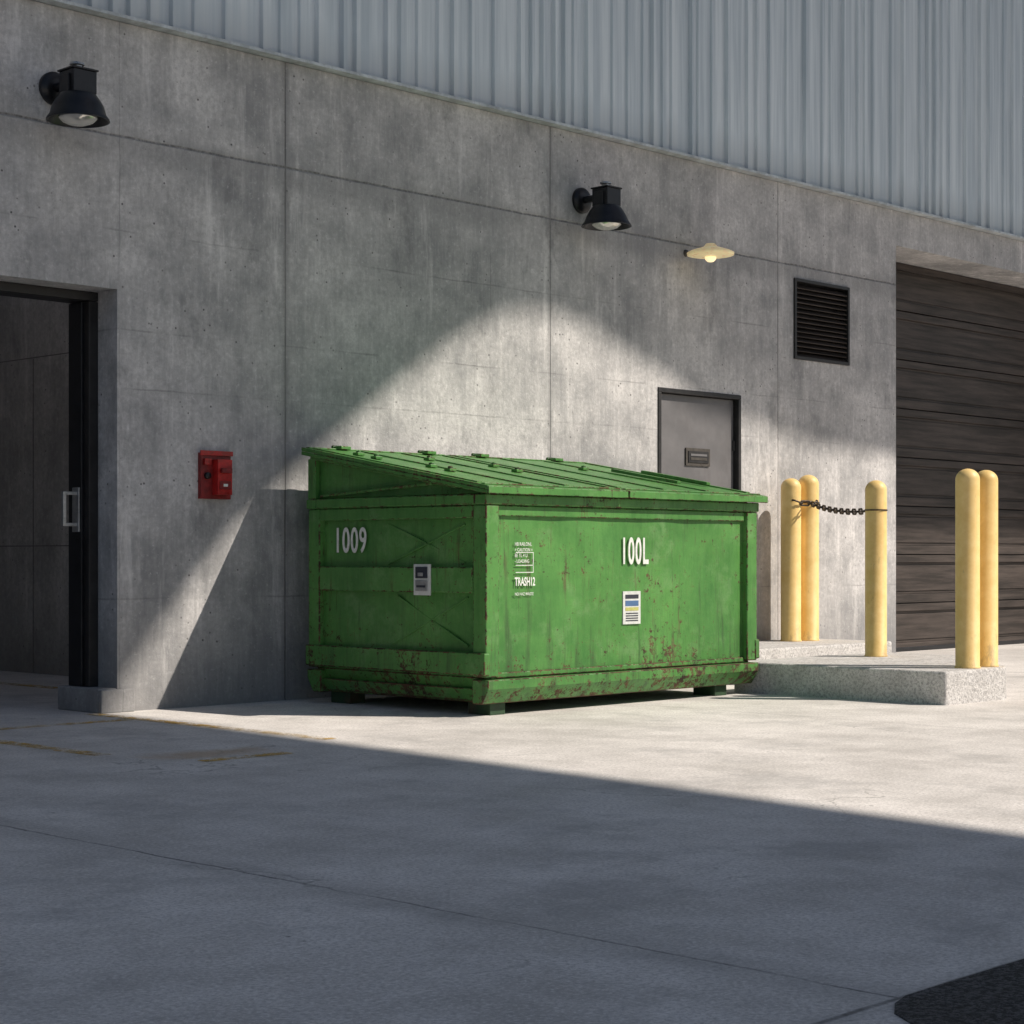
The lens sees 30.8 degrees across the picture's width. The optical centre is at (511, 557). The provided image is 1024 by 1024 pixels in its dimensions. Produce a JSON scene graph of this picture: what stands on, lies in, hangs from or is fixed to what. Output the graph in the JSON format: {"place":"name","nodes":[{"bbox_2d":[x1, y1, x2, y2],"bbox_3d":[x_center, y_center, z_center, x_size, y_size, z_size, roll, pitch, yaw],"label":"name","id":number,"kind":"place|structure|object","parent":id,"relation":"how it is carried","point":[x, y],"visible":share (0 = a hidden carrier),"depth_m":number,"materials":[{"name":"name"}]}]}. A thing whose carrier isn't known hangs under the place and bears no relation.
{"place":"outdoors","nodes":[
{"label":"outdoors","id":0,"kind":"place"},
{"bbox_2d":[0,643,1023,1023],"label":"ground","id":1,"kind":"structure","parent":0,"point":[678,857],"depth_m":6.78,"materials":[{"name":"concrete"}]},
{"bbox_2d":[0,296,70,675],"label":"interior walls","id":2,"kind":"structure","parent":1,"relation":"on","point":[34,481],"depth_m":17.57,"materials":[{"name":"concrete"}]},
{"bbox_2d":[58,685,134,713],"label":"jamb plinth","id":3,"kind":"structure","parent":1,"relation":"on","point":[100,700],"depth_m":13.18,"materials":[{"name":"concrete"}]},
{"bbox_2d":[1,684,335,760],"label":"yellow floor markings","id":4,"kind":"object","parent":1,"relation":"on","point":[264,754],"visible":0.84,"depth_m":12.11,"materials":[{"name":"orange"}]},
{"bbox_2d":[0,0,1023,710],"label":"concrete wall","id":5,"kind":"structure","parent":1,"relation":"on","point":[276,266],"depth_m":14.78,"materials":[{"name":"grey concrete"}]},
{"bbox_2d":[0,281,97,686],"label":"entrance door frame","id":6,"kind":"object","parent":5,"relation":"attached to","point":[83,476],"visible":1,"depth_m":13.33,"materials":[{"name":"black metal"}]},
{"bbox_2d":[61,487,79,531],"bbox_3d":[-3.172,-0.340,13.316,0.085,0.320,0.130,0,0,44],"label":"pull handle","id":7,"kind":"object","parent":6,"relation":"attached to","point":[75,494],"visible":1,"depth_m":13.33,"materials":[{"name":"metal"}]},
{"bbox_2d":[39,61,109,127],"bbox_3d":[-2.976,-3.138,12.630,0.523,0.430,0.426,0,0,44],"label":"wall lamp","id":8,"kind":"object","parent":5,"relation":"attached to","point":[69,95],"visible":1,"depth_m":12.52,"materials":[{"name":"black metal"}]},
{"bbox_2d":[198,450,232,498],"bbox_3d":[-2.168,-0.608,13.735,0.140,0.355,0.290,0,0,44],"label":"fire alarm box","id":9,"kind":"object","parent":5,"relation":"attached to","point":[214,474],"visible":1,"depth_m":13.71,"materials":[{"name":"red paint"}]},
{"bbox_2d":[32,0,1023,241],"bbox_3d":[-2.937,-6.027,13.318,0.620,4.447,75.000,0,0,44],"label":"flashing","id":10,"kind":"object","parent":5,"relation":"on","point":[123,18],"visible":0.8,"depth_m":15.62,"materials":[{"name":"metal"}]},
{"bbox_2d":[67,0,1023,236],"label":"metal cladding","id":11,"kind":"structure","parent":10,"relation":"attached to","point":[917,105],"depth_m":18.34,"materials":[{"name":"grey metal"}]},
{"bbox_2d":[572,181,631,230],"bbox_3d":[0.807,-3.113,16.512,0.533,0.430,0.446,0,0,44],"label":"wall lamp","id":12,"kind":"object","parent":5,"relation":"attached to","point":[606,212],"visible":1,"depth_m":16.41,"materials":[{"name":"black metal"}]},
{"bbox_2d":[658,387,740,489],"bbox_3d":[1.776,-0.249,17.969,0.132,2.698,1.276,0,0,44],"label":"service door frame","id":13,"kind":"object","parent":5,"relation":"attached to","point":[736,399],"visible":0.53,"depth_m":18.35,"materials":[{"name":"black metal"}]},
{"bbox_2d":[661,393,734,488],"bbox_3d":[1.769,-0.230,17.983,0.081,2.640,1.191,0,0,44],"label":"service door leaf","id":14,"kind":"object","parent":13,"relation":"in","point":[696,422],"visible":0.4,"depth_m":17.99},
{"bbox_2d":[685,448,709,466],"bbox_3d":[1.799,-0.965,17.967,0.025,0.170,0.370,0,0,44],"label":"door sign plate","id":15,"kind":"object","parent":14,"relation":"attached to","point":[696,457],"depth_m":17.95,"materials":[{"name":"grey metal"}]},
{"bbox_2d":[683,243,733,261],"bbox_3d":[1.865,-2.875,17.565,0.473,0.180,0.450,0,0,3],"label":"disc wall lamp","id":16,"kind":"object","parent":5,"relation":"attached to","point":[710,252],"visible":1,"depth_m":17.46,"materials":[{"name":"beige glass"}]},
{"bbox_2d":[793,278,849,365],"bbox_3d":[3.176,-2.445,19.432,0.180,0.826,0.986,0,0,44],"label":"louvre vent","id":17,"kind":"object","parent":5,"relation":"attached to","point":[821,321],"visible":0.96,"depth_m":19.44,"materials":[{"name":"black metal"}]},
{"bbox_2d":[896,259,1023,288],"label":"garage reveal","id":18,"kind":"object","parent":5,"relation":"attached to","point":[957,273],"visible":0.03,"depth_m":22.43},
{"bbox_2d":[301,445,767,714],"bbox_3d":[0.232,0.122,14.480,2.002,1.956,3.175,0,0,44],"label":"green dumpster","id":19,"kind":"object","parent":1,"relation":"on","point":[483,584],"visible":1,"depth_m":13.62,"materials":[{"name":"paint"}]},
{"bbox_2d":[734,652,1006,704],"bbox_3d":[3.263,0.985,15.218,2.000,0.270,2.130,0,0,44],"label":"concrete pad","id":20,"kind":"object","parent":1,"relation":"on","point":[933,679],"visible":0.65,"depth_m":14.35,"materials":[{"name":"grey concrete"}]},
{"bbox_2d":[864,480,887,656],"bbox_3d":[3.116,0.097,15.912,0.196,1.510,0.196,0,0,44],"label":"bollard","id":21,"kind":"object","parent":20,"relation":"on","point":[875,578],"visible":1,"depth_m":15.84,"materials":[{"name":"yellow metal"}]},
{"bbox_2d":[955,469,980,668],"bbox_3d":[3.493,0.087,14.249,0.196,1.530,0.196,0,0,44],"label":"bollard","id":22,"kind":"object","parent":20,"relation":"on","point":[967,568],"visible":1,"depth_m":14.17,"materials":[{"name":"yellow metal"}]},
{"bbox_2d":[978,470,998,666],"bbox_3d":[3.688,0.087,14.464,0.196,1.530,0.196,0,0,44],"label":"bollard","id":23,"kind":"object","parent":20,"relation":"on","point":[988,568],"visible":0.81,"depth_m":14.38,"materials":[{"name":"yellow metal"}]},
{"bbox_2d":[756,639,891,659],"bbox_3d":[2.370,0.978,17.746,1.045,0.285,2.950,0,0,44],"label":"concrete pad","id":24,"kind":"object","parent":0,"point":[773,649],"visible":0.14,"depth_m":17.65,"materials":[{"name":"grey concrete"}]},
{"bbox_2d":[780,478,801,641],"bbox_3d":[2.769,0.027,18.453,0.212,1.620,0.212,0,0,44],"label":"bollard","id":25,"kind":"object","parent":24,"relation":"on","point":[790,567],"visible":1,"depth_m":18.37,"materials":[{"name":"yellow paint"}]},
{"bbox_2d":[799,475,819,640],"bbox_3d":[2.965,0.007,18.598,0.222,1.660,0.222,0,0,44],"label":"bollard","id":26,"kind":"object","parent":24,"relation":"on","point":[809,566],"visible":0.94,"depth_m":18.50,"materials":[{"name":"yellow paint"}]},
{"bbox_2d":[792,499,887,514],"bbox_3d":[2.979,-0.471,17.259,0.331,0.202,2.899,0,0,-3],"label":"barrier chain","id":27,"kind":"object","parent":26,"relation":"attached to","point":[847,511],"visible":0.96,"depth_m":17.32,"materials":[{"name":"metal"}]},
{"bbox_2d":[894,959,1023,1023],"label":"asphalt road","id":28,"kind":"structure","parent":0,"point":[995,995],"depth_m":4.58,"materials":[{"name":"black asphalt"}]},
{"bbox_2d":[896,262,1023,651],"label":"garage door","id":29,"kind":"structure","parent":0,"point":[959,373],"depth_m":22.38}
]}

